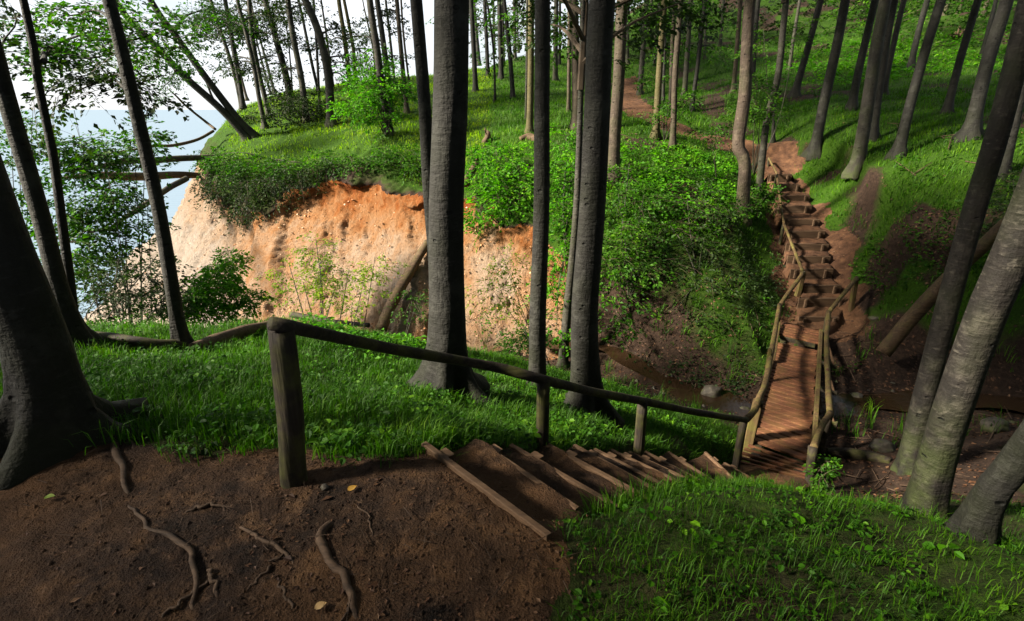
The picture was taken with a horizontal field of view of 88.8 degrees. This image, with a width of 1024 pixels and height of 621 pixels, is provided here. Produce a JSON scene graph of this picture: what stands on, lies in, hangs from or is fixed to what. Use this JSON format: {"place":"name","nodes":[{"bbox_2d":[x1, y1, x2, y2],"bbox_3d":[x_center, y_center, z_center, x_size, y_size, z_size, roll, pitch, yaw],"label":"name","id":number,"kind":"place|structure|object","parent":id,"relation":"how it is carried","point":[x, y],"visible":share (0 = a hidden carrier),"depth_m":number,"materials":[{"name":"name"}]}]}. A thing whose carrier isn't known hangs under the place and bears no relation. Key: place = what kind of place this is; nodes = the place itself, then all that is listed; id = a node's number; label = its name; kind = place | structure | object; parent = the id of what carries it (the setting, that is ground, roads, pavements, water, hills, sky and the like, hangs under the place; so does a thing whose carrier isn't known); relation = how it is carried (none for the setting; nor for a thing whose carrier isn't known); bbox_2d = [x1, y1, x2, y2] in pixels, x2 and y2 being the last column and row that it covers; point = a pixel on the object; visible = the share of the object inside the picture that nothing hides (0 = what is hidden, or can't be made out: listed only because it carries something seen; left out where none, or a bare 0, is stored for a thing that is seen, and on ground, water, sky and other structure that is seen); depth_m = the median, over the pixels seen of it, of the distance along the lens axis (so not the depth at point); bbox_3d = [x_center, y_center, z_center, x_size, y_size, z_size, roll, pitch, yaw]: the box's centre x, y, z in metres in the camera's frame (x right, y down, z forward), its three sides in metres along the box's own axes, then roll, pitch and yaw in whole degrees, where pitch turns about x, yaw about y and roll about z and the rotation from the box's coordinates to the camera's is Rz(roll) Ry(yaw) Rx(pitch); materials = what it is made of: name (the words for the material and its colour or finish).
{"place":"outdoors","nodes":[
{"label":"outdoors","id":0,"kind":"place"},
{"bbox_2d":[0,110,236,317],"bbox_3d":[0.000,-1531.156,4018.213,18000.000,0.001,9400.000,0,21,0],"label":"sea","id":1,"kind":"structure","parent":0,"point":[194,127],"depth_m":379.37,"materials":[{"name":"blue liquid"}]},
{"bbox_2d":[0,0,643,109],"label":"sky","id":2,"kind":"structure","parent":0,"point":[226,86],"materials":[{"name":"white"}]},
{"bbox_2d":[84,163,567,359],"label":"cliff","id":3,"kind":"structure","parent":0,"point":[270,243],"depth_m":17.36,"materials":[{"name":"orange soil"}]},
{"bbox_2d":[187,156,339,236],"bbox_3d":[-9.501,-4.222,19.740,7.241,3.162,3.168,5,22,13],"label":"hanging shrub","id":4,"kind":"object","parent":3,"relation":"hanging from","point":[216,194],"visible":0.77,"depth_m":19.10,"materials":[{"name":"green plant"}]},
{"bbox_2d":[186,146,347,191],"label":"hanging shrub","id":5,"kind":"object","parent":3,"relation":"on","point":[238,167],"visible":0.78,"depth_m":19.93,"materials":[{"name":"green plant"}]},
{"bbox_2d":[376,239,426,331],"bbox_3d":[-3.179,-0.784,15.399,0.379,2.107,2.823,8,23,21],"label":"leaning log","id":6,"kind":"object","parent":3,"relation":"on","point":[403,282],"visible":0.94,"depth_m":15.12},
{"bbox_2d":[0,76,874,620],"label":"dirt path","id":7,"kind":"structure","parent":0,"point":[30,590],"depth_m":2.35,"materials":[{"name":"soil"}]},
{"bbox_2d":[24,444,576,620],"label":"leaf litter","id":8,"kind":"object","parent":7,"relation":"on","point":[381,613],"visible":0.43,"depth_m":2.24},
{"bbox_2d":[22,438,598,620],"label":"twigs","id":9,"kind":"object","parent":7,"relation":"on","point":[334,533],"visible":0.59,"depth_m":2.30,"materials":[{"name":"wood"}]},
{"bbox_2d":[23,445,601,620],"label":"pebbles","id":10,"kind":"object","parent":7,"relation":"on","point":[495,570],"visible":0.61,"depth_m":2.31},
{"bbox_2d":[315,519,358,620],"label":"exposed root","id":11,"kind":"object","parent":7,"relation":"on","point":[333,565],"visible":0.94,"depth_m":2.17,"materials":[{"name":"brown plant"}]},
{"bbox_2d":[422,441,752,540],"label":"earth stairs","id":12,"kind":"structure","parent":7,"relation":"on","point":[445,456],"depth_m":3.35,"materials":[{"name":"wood"}]},
{"bbox_2d":[767,174,846,326],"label":"earth stairs","id":13,"kind":"structure","parent":7,"relation":"on","point":[826,273],"depth_m":14.24,"materials":[{"name":"wood"}]},
{"bbox_2d":[0,0,1023,620],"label":"ground","id":14,"kind":"structure","parent":0,"point":[866,192],"depth_m":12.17,"materials":[{"name":"plant"}]},
{"bbox_2d":[0,0,104,348],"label":"beech tree","id":15,"kind":"object","parent":14,"relation":"on","point":[79,328],"visible":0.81,"depth_m":6.05,"materials":[{"name":"grey plant"}]},
{"bbox_2d":[0,110,112,294],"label":"leafy shrub","id":16,"kind":"object","parent":14,"relation":"on","point":[21,198],"visible":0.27,"depth_m":11.45,"materials":[{"name":"green plant"}]},
{"bbox_2d":[31,112,184,319],"bbox_3d":[-9.929,-1.096,13.091,3.037,7.612,4.048,0,21,0],"label":"leafy shrub","id":17,"kind":"object","parent":14,"relation":"on","point":[100,156],"visible":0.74,"depth_m":12.59,"materials":[{"name":"green plant"}]},
{"bbox_2d":[0,153,219,608],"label":"beech tree","id":18,"kind":"object","parent":14,"relation":"on","point":[50,401],"visible":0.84,"depth_m":2.81,"materials":[{"name":"brown plant"}]},
{"bbox_2d":[45,162,180,324],"bbox_3d":[-9.460,-0.674,12.318,2.493,5.343,3.501,0,21,0],"label":"leafy shrub","id":19,"kind":"object","parent":14,"relation":"on","point":[103,213],"visible":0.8,"depth_m":11.99,"materials":[{"name":"green plant"}]},
{"bbox_2d":[0,0,246,349],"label":"beech tree","id":20,"kind":"object","parent":14,"relation":"on","point":[128,84],"visible":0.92,"depth_m":6.83,"materials":[{"name":"green plant"}]},
{"bbox_2d":[0,0,248,309],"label":"beech tree","id":21,"kind":"object","parent":14,"relation":"on","point":[35,53],"visible":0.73,"depth_m":6.92,"materials":[{"name":"green plant"}]},
{"bbox_2d":[75,249,197,324],"bbox_3d":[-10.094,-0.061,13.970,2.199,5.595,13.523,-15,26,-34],"label":"sapling","id":22,"kind":"object","parent":14,"relation":"on","point":[119,298],"visible":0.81,"depth_m":9.02,"materials":[{"name":"green plant"}]},
{"bbox_2d":[95,331,184,349],"bbox_3d":[-5.120,0.423,7.033,1.319,0.281,0.319,0,21,0],"label":"fallen log","id":23,"kind":"object","parent":14,"relation":"on","point":[133,341],"visible":0.63,"depth_m":6.91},
{"bbox_2d":[115,276,222,325],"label":"leafy shrub","id":24,"kind":"object","parent":14,"relation":"on","point":[163,314],"visible":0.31,"depth_m":12.13,"materials":[{"name":"green plant"}]},
{"bbox_2d":[81,0,261,138],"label":"beech tree","id":25,"kind":"object","parent":14,"relation":"on","point":[231,110],"visible":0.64,"depth_m":20.71,"materials":[{"name":"green plant"}]},
{"bbox_2d":[110,1,250,141],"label":"beech tree","id":26,"kind":"object","parent":14,"relation":"on","point":[216,105],"visible":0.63,"depth_m":20.47,"materials":[{"name":"green plant"}]},
{"bbox_2d":[179,246,255,326],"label":"leafy shrub","id":27,"kind":"object","parent":14,"relation":"on","point":[206,281],"visible":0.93,"depth_m":12.97,"materials":[{"name":"green plant"}]},
{"bbox_2d":[169,0,285,109],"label":"beech tree","id":28,"kind":"object","parent":14,"relation":"on","point":[228,51],"visible":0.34,"depth_m":27.69,"materials":[{"name":"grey plant"}]},
{"bbox_2d":[188,320,267,350],"bbox_3d":[-4.207,0.374,7.822,0.290,0.511,1.710,4,21,10],"label":"fallen log","id":29,"kind":"object","parent":14,"relation":"on","point":[241,331],"visible":0.69,"depth_m":7.79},
{"bbox_2d":[192,0,288,109],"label":"beech tree","id":30,"kind":"object","parent":14,"relation":"on","point":[243,105],"visible":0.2,"depth_m":27.56,"materials":[{"name":"green plant"}]},
{"bbox_2d":[188,0,300,128],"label":"beech tree","id":31,"kind":"object","parent":14,"relation":"on","point":[252,63],"visible":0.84,"depth_m":23.27,"materials":[{"name":"green plant"}]},
{"bbox_2d":[211,282,278,325],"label":"leafy shrub","id":32,"kind":"object","parent":14,"relation":"on","point":[250,302],"visible":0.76,"depth_m":13.40,"materials":[{"name":"green plant"}]},
{"bbox_2d":[197,0,295,117],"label":"beech tree","id":33,"kind":"object","parent":14,"relation":"on","point":[255,53],"visible":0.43,"depth_m":24.71,"materials":[{"name":"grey plant"}]},
{"bbox_2d":[198,0,314,113],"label":"beech tree","id":34,"kind":"object","parent":14,"relation":"on","point":[282,58],"visible":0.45,"depth_m":25.21,"materials":[{"name":"green plant"}]},
{"bbox_2d":[228,0,340,122],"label":"beech tree","id":35,"kind":"object","parent":14,"relation":"on","point":[298,63],"visible":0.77,"depth_m":23.23,"materials":[{"name":"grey plant"}]},
{"bbox_2d":[257,81,353,131],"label":"leafy shrub","id":36,"kind":"object","parent":14,"relation":"on","point":[295,108],"visible":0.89,"depth_m":23.35,"materials":[{"name":"green plant"}]},
{"bbox_2d":[255,0,373,127],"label":"beech tree","id":37,"kind":"object","parent":14,"relation":"on","point":[324,54],"visible":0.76,"depth_m":22.25,"materials":[{"name":"green plant"}]},
{"bbox_2d":[254,231,391,322],"bbox_3d":[-4.684,0.135,12.725,2.916,3.816,2.135,8,23,20],"label":"leafy shrub","id":38,"kind":"object","parent":14,"relation":"on","point":[320,289],"visible":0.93,"depth_m":12.41,"materials":[{"name":"green plant"}]},
{"bbox_2d":[302,0,380,102],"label":"beech tree","id":39,"kind":"object","parent":14,"relation":"on","point":[340,13],"visible":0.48,"depth_m":25.62,"materials":[{"name":"green plant"}]},
{"bbox_2d":[219,67,498,199],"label":"grass","id":40,"kind":"structure","parent":14,"relation":"on","point":[476,133],"depth_m":22.72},
{"bbox_2d":[293,312,426,363],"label":"ground plants","id":41,"kind":"object","parent":14,"relation":"on","point":[354,331],"visible":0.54,"depth_m":8.37,"materials":[{"name":"green plant"}]},
{"bbox_2d":[324,0,396,135],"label":"beech tree","id":42,"kind":"object","parent":14,"relation":"on","point":[376,49],"visible":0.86,"depth_m":19.96,"materials":[{"name":"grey plant"}]},
{"bbox_2d":[320,253,410,328],"bbox_3d":[-3.456,0.181,12.273,1.431,2.953,2.358,15,26,34],"label":"sapling","id":43,"kind":"object","parent":14,"relation":"on","point":[353,313],"visible":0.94,"depth_m":11.96,"materials":[{"name":"green plant"}]},
{"bbox_2d":[321,47,417,144],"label":"leafy shrub","id":44,"kind":"object","parent":14,"relation":"on","point":[366,82],"visible":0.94,"depth_m":19.93,"materials":[{"name":"green plant"}]},
{"bbox_2d":[318,134,421,184],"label":"leafy shrub","id":45,"kind":"object","parent":14,"relation":"on","point":[406,162],"visible":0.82,"depth_m":18.29,"materials":[{"name":"green plant"}]},
{"bbox_2d":[351,0,410,113],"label":"beech tree","id":46,"kind":"object","parent":14,"relation":"on","point":[401,52],"visible":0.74,"depth_m":23.73,"materials":[{"name":"grey plant"}]},
{"bbox_2d":[0,314,826,501],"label":"ground plants","id":47,"kind":"object","parent":14,"relation":"on","point":[259,436],"visible":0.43,"depth_m":4.57,"materials":[{"name":"green plant"}]},
{"bbox_2d":[410,0,431,270],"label":"beech tree","id":48,"kind":"object","parent":14,"relation":"on","point":[422,79],"visible":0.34,"depth_m":7.14,"materials":[{"name":"grey plant"}]},
{"bbox_2d":[403,0,502,409],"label":"beech tree","id":49,"kind":"object","parent":14,"relation":"on","point":[446,325],"visible":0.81,"depth_m":5.16,"materials":[{"name":"grey plant"}]},
{"bbox_2d":[464,137,551,251],"bbox_3d":[-0.303,-3.606,16.588,3.579,3.552,4.945,0,21,0],"label":"hazel bush","id":50,"kind":"object","parent":14,"relation":"on","point":[500,182],"visible":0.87,"depth_m":15.97,"materials":[{"name":"green plant"}]},
{"bbox_2d":[465,238,551,368],"bbox_3d":[-0.214,-0.003,10.854,1.888,2.808,2.035,-8,22,-19],"label":"sapling","id":51,"kind":"object","parent":14,"relation":"on","point":[503,304],"visible":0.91,"depth_m":10.51,"materials":[{"name":"green plant"}]},
{"bbox_2d":[493,320,552,362],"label":"leafy shrub","id":52,"kind":"object","parent":14,"relation":"on","point":[512,342],"visible":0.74,"depth_m":12.14,"materials":[{"name":"green plant"}]},
{"bbox_2d":[484,0,578,133],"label":"beech tree","id":53,"kind":"object","parent":14,"relation":"on","point":[529,127],"visible":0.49,"depth_m":19.46,"materials":[{"name":"brown plant"}]},
{"bbox_2d":[526,0,549,387],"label":"beech tree","id":54,"kind":"object","parent":14,"relation":"on","point":[537,319],"visible":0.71,"depth_m":6.64,"materials":[{"name":"grey plant"}]},
{"bbox_2d":[521,123,607,358],"bbox_3d":[1.705,-2.472,15.033,2.595,5.371,8.044,2,21,4],"label":"hazel bush","id":55,"kind":"object","parent":14,"relation":"on","point":[571,174],"visible":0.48,"depth_m":14.45,"materials":[{"name":"green plant"}]},
{"bbox_2d":[568,0,579,130],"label":"beech tree","id":56,"kind":"object","parent":14,"relation":"on","point":[574,66],"visible":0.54,"depth_m":19.73,"materials":[{"name":"grey plant"}]},
{"bbox_2d":[469,0,706,91],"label":"distant foliage","id":57,"kind":"object","parent":14,"relation":"on","point":[559,22],"visible":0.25,"depth_m":30.95,"materials":[{"name":"green plant"}]},
{"bbox_2d":[563,0,624,430],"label":"beech tree","id":58,"kind":"object","parent":14,"relation":"on","point":[585,365],"visible":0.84,"depth_m":5.92,"materials":[{"name":"grey plant"}]},
{"bbox_2d":[479,0,737,369],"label":"beech tree","id":59,"kind":"object","parent":14,"relation":"on","point":[582,12],"visible":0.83,"depth_m":10.72,"materials":[{"name":"grey plant"}]},
{"bbox_2d":[607,0,627,186],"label":"beech tree","id":60,"kind":"object","parent":14,"relation":"on","point":[616,106],"visible":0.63,"depth_m":15.04,"materials":[{"name":"brown plant"}]},
{"bbox_2d":[598,163,688,359],"bbox_3d":[3.070,-1.595,13.966,2.916,4.167,5.453,4,21,10],"label":"hazel bush","id":61,"kind":"object","parent":14,"relation":"on","point":[626,268],"visible":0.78,"depth_m":13.05,"materials":[{"name":"green plant"}]},
{"bbox_2d":[615,0,722,139],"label":"beech tree","id":62,"kind":"object","parent":14,"relation":"on","point":[655,133],"visible":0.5,"depth_m":19.35,"materials":[{"name":"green plant"}]},
{"bbox_2d":[632,21,706,140],"bbox_3d":[5.652,-8.626,19.596,2.024,4.393,4.396,-7,22,-17],"label":"sapling","id":63,"kind":"object","parent":14,"relation":"on","point":[667,107],"visible":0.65,"depth_m":19.16,"materials":[{"name":"green plant"}]},
{"bbox_2d":[469,0,870,62],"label":"distant woods","id":64,"kind":"object","parent":14,"relation":"on","point":[761,17],"visible":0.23,"depth_m":37.88,"materials":[{"name":"plant"}]},
{"bbox_2d":[668,0,683,149],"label":"beech tree","id":65,"kind":"object","parent":14,"relation":"on","point":[673,128],"visible":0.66,"depth_m":18.18,"materials":[{"name":"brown plant"}]},
{"bbox_2d":[607,137,751,240],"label":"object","id":66,"kind":"object","parent":14,"relation":"on","point":[656,175],"visible":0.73,"depth_m":16.14,"materials":[{"name":"green plant"}]},
{"bbox_2d":[611,177,757,329],"bbox_3d":[4.798,-1.567,14.063,3.179,3.600,5.145,11,24,27],"label":"hazel bush","id":67,"kind":"object","parent":14,"relation":"on","point":[703,252],"visible":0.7,"depth_m":13.43,"materials":[{"name":"green plant"}]},
{"bbox_2d":[603,222,793,397],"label":"ground plants","id":68,"kind":"object","parent":14,"relation":"on","point":[715,340],"visible":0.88,"depth_m":12.76,"materials":[{"name":"green plant"}]},
{"bbox_2d":[701,0,760,85],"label":"beech tree","id":69,"kind":"object","parent":14,"relation":"on","point":[757,15],"visible":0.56,"depth_m":26.01,"materials":[{"name":"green plant"}]},
{"bbox_2d":[732,0,755,226],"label":"beech tree","id":70,"kind":"object","parent":14,"relation":"on","point":[740,152],"visible":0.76,"depth_m":14.34,"materials":[{"name":"brown plant"}]},
{"bbox_2d":[479,244,1019,446],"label":"grass","id":71,"kind":"structure","parent":14,"relation":"on","point":[697,403],"depth_m":10.72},
{"bbox_2d":[477,16,1023,393],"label":"grass","id":72,"kind":"structure","parent":14,"relation":"on","point":[638,121],"depth_m":18.23,"materials":[{"name":"plant"}]},
{"bbox_2d":[477,174,1023,505],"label":"leaf litter","id":73,"kind":"object","parent":14,"relation":"on","point":[849,460],"visible":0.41,"depth_m":11.37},
{"bbox_2d":[712,182,789,227],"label":"leafy shrub","id":74,"kind":"object","parent":14,"relation":"on","point":[761,193],"visible":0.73,"depth_m":15.44,"materials":[{"name":"green plant"}]},
{"bbox_2d":[499,237,1023,495],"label":"twigs","id":75,"kind":"object","parent":14,"relation":"on","point":[881,479],"visible":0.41,"depth_m":10.96,"materials":[{"name":"brown plant"}]},
{"bbox_2d":[720,18,823,175],"bbox_3d":[8.131,-6.803,17.094,2.485,5.064,4.268,17,27,36],"label":"sapling","id":76,"kind":"object","parent":14,"relation":"on","point":[753,111],"visible":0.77,"depth_m":16.55,"materials":[{"name":"plant"}]},
{"bbox_2d":[755,0,788,191],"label":"beech tree","id":77,"kind":"object","parent":14,"relation":"on","point":[776,81],"visible":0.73,"depth_m":16.44,"materials":[{"name":"brown plant"}]},
{"bbox_2d":[545,469,1023,620],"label":"grass","id":78,"kind":"structure","parent":14,"relation":"on","point":[701,569],"depth_m":2.38,"materials":[{"name":"plant"}]},
{"bbox_2d":[546,335,1023,419],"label":"brook","id":79,"kind":"structure","parent":14,"relation":"in","point":[724,401],"depth_m":10.54,"materials":[{"name":"black liquid"}]},
{"bbox_2d":[552,481,1023,620],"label":"ground plants","id":80,"kind":"object","parent":14,"relation":"on","point":[774,510],"visible":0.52,"depth_m":2.46,"materials":[{"name":"green plant"}]},
{"bbox_2d":[565,71,1023,360],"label":"ground plants","id":81,"kind":"object","parent":14,"relation":"on","point":[976,137],"visible":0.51,"depth_m":18.55,"materials":[{"name":"green plant"}]},
{"bbox_2d":[741,271,858,491],"bbox_3d":[5.797,1.112,10.517,1.562,2.137,7.406,13,25,31],"label":"footbridge","id":82,"kind":"object","parent":14,"relation":"on","point":[779,414],"visible":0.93,"depth_m":9.30,"materials":[{"name":"brown wood"}]},
{"bbox_2d":[786,0,823,98],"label":"beech tree","id":83,"kind":"object","parent":14,"relation":"on","point":[795,92],"visible":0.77,"depth_m":23.17,"materials":[{"name":"grey plant"}]},
{"bbox_2d":[611,479,1007,612],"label":"ground plants","id":84,"kind":"object","parent":14,"relation":"on","point":[959,554],"visible":0.59,"depth_m":2.66,"materials":[{"name":"green plant"}]},
{"bbox_2d":[803,454,845,493],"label":"leafy plant","id":85,"kind":"object","parent":14,"relation":"on","point":[832,466],"visible":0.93,"depth_m":7.16,"materials":[{"name":"green plant"}]},
{"bbox_2d":[800,0,849,160],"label":"beech tree","id":86,"kind":"object","parent":14,"relation":"on","point":[813,149],"visible":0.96,"depth_m":18.15,"materials":[{"name":"grey plant"}]},
{"bbox_2d":[826,448,892,463],"bbox_3d":[5.645,2.355,8.525,0.900,0.339,0.255,16,26,35],"label":"fallen log","id":87,"kind":"object","parent":14,"relation":"on","point":[860,454],"visible":0.98,"depth_m":8.49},
{"bbox_2d":[844,0,878,110],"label":"beech tree","id":88,"kind":"object","parent":14,"relation":"on","point":[852,103],"visible":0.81,"depth_m":19.75,"materials":[{"name":"grey plant"}]},
{"bbox_2d":[720,24,1010,91],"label":"ground plants","id":89,"kind":"object","parent":14,"relation":"on","point":[848,66],"visible":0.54,"depth_m":28.03,"materials":[{"name":"green plant"}]},
{"bbox_2d":[841,0,891,179],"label":"beech tree","id":90,"kind":"object","parent":14,"relation":"on","point":[852,169],"visible":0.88,"depth_m":15.75,"materials":[{"name":"grey plant"}]},
{"bbox_2d":[869,0,898,141],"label":"beech tree","id":91,"kind":"object","parent":14,"relation":"on","point":[875,132],"visible":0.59,"depth_m":16.59,"materials":[{"name":"grey plant"}]},
{"bbox_2d":[807,0,1017,56],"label":"distant undergrowth","id":92,"kind":"object","parent":14,"relation":"on","point":[953,14],"visible":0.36,"depth_m":31.49,"materials":[{"name":"green plant"}]},
{"bbox_2d":[884,0,945,160],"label":"beech tree","id":93,"kind":"object","parent":14,"relation":"on","point":[899,146],"visible":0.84,"depth_m":14.85,"materials":[{"name":"grey plant"}]},
{"bbox_2d":[848,199,1010,289],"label":"ground plants","id":94,"kind":"object","parent":14,"relation":"on","point":[906,245],"visible":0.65,"depth_m":12.67,"materials":[{"name":"green plant"}]},
{"bbox_2d":[876,217,1003,356],"bbox_3d":[8.498,-0.584,10.210,1.803,3.380,0.462,5,22,14],"label":"leaning log","id":95,"kind":"object","parent":14,"relation":"on","point":[910,319],"visible":0.6,"depth_m":10.49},
{"bbox_2d":[890,0,1023,475],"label":"beech tree","id":96,"kind":"object","parent":14,"relation":"on","point":[970,225],"visible":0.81,"depth_m":6.68,"materials":[{"name":"grey plant"}]},
{"bbox_2d":[938,0,981,114],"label":"beech tree","id":97,"kind":"object","parent":14,"relation":"on","point":[948,105],"visible":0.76,"depth_m":16.87,"materials":[{"name":"grey plant"}]},
{"bbox_2d":[897,167,1023,520],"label":"beech tree","id":98,"kind":"object","parent":14,"relation":"on","point":[996,290],"visible":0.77,"depth_m":4.00,"materials":[{"name":"grey plant"}]},
{"bbox_2d":[938,162,1022,249],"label":"leafy shrub","id":99,"kind":"object","parent":14,"relation":"on","point":[1007,181],"visible":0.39,"depth_m":11.73,"materials":[{"name":"green plant"}]},
{"bbox_2d":[941,419,1023,545],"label":"beech tree","id":100,"kind":"object","parent":14,"relation":"on","point":[983,506],"visible":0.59,"depth_m":2.85,"materials":[{"name":"grey plant"}]},
{"bbox_2d":[952,0,1013,142],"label":"beech tree","id":101,"kind":"object","parent":14,"relation":"on","point":[971,127],"visible":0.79,"depth_m":14.31,"materials":[{"name":"grey plant"}]},
{"bbox_2d":[997,83,1023,179],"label":"beech tree","id":102,"kind":"object","parent":14,"relation":"on","point":[1007,161],"visible":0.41,"depth_m":12.68,"materials":[{"name":"grey plant"}]},
{"bbox_2d":[453,170,844,521],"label":"stairs","id":103,"kind":"structure","parent":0,"point":[489,465],"depth_m":3.85,"materials":[{"name":"wood"}]},
{"bbox_2d":[267,316,748,488],"bbox_3d":[0.917,1.194,5.074,5.999,4.112,0.455,-18,28,-39],"label":"wooden railing","id":104,"kind":"object","parent":103,"relation":"on","point":[286,375],"visible":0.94,"depth_m":2.93,"materials":[{"name":"wood"}]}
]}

